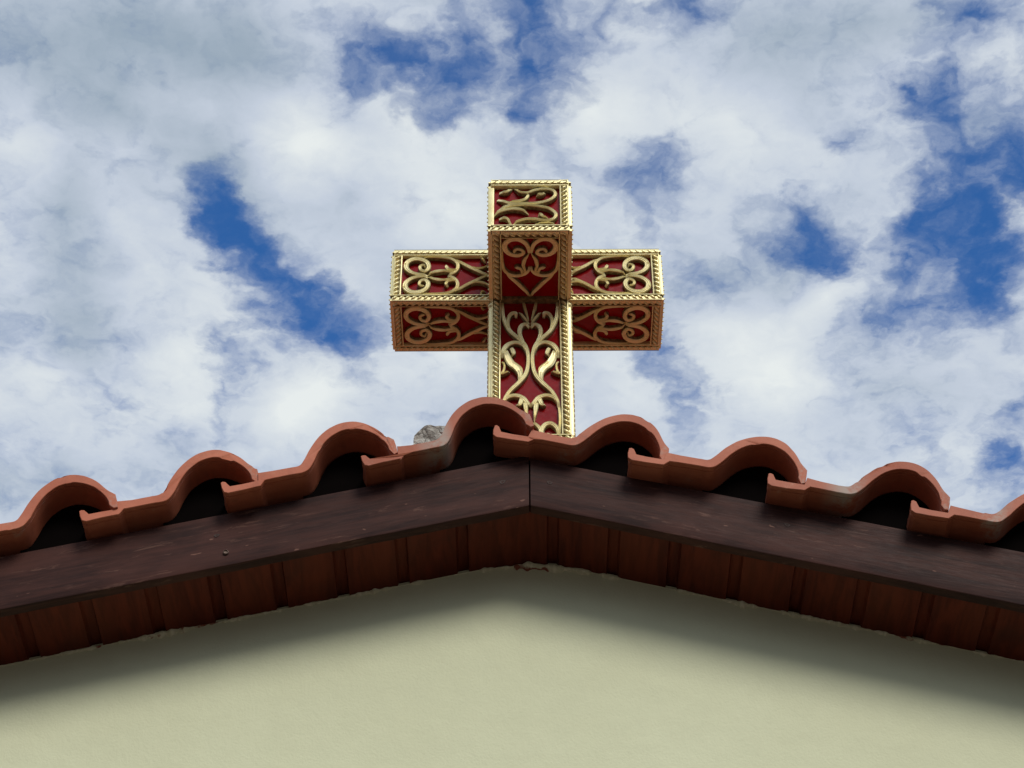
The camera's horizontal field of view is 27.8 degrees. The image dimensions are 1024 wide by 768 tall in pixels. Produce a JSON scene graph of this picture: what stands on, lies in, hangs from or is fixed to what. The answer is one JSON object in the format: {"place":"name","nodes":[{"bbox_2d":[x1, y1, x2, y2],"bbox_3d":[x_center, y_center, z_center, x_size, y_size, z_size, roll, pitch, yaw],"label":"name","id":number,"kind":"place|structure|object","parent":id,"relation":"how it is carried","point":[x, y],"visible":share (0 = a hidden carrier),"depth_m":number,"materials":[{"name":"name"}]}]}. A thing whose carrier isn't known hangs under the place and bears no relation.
{"place":"outdoors","nodes":[
{"label":"outdoors","id":0,"kind":"place"},
{"bbox_2d":[0,397,1023,767],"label":"chapel","id":1,"kind":"structure","parent":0,"point":[488,583],"depth_m":3.06,"materials":[{"name":"beige paint"}]},
{"bbox_2d":[413,425,444,444],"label":"concrete plinth","id":2,"kind":"structure","parent":1,"relation":"on","point":[427,433],"depth_m":3.66,"materials":[{"name":"grey concrete"}]},
{"bbox_2d":[389,179,664,437],"bbox_3d":[0.028,-0.153,3.875,0.523,0.659,0.322,0,-43,0],"label":"roof cross","id":3,"kind":"object","parent":2,"relation":"on","point":[530,299],"visible":0.93,"depth_m":3.91,"materials":[{"name":"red metal"}]},
{"bbox_2d":[0,0,1023,523],"label":"sky","id":4,"kind":"structure","parent":0,"point":[206,206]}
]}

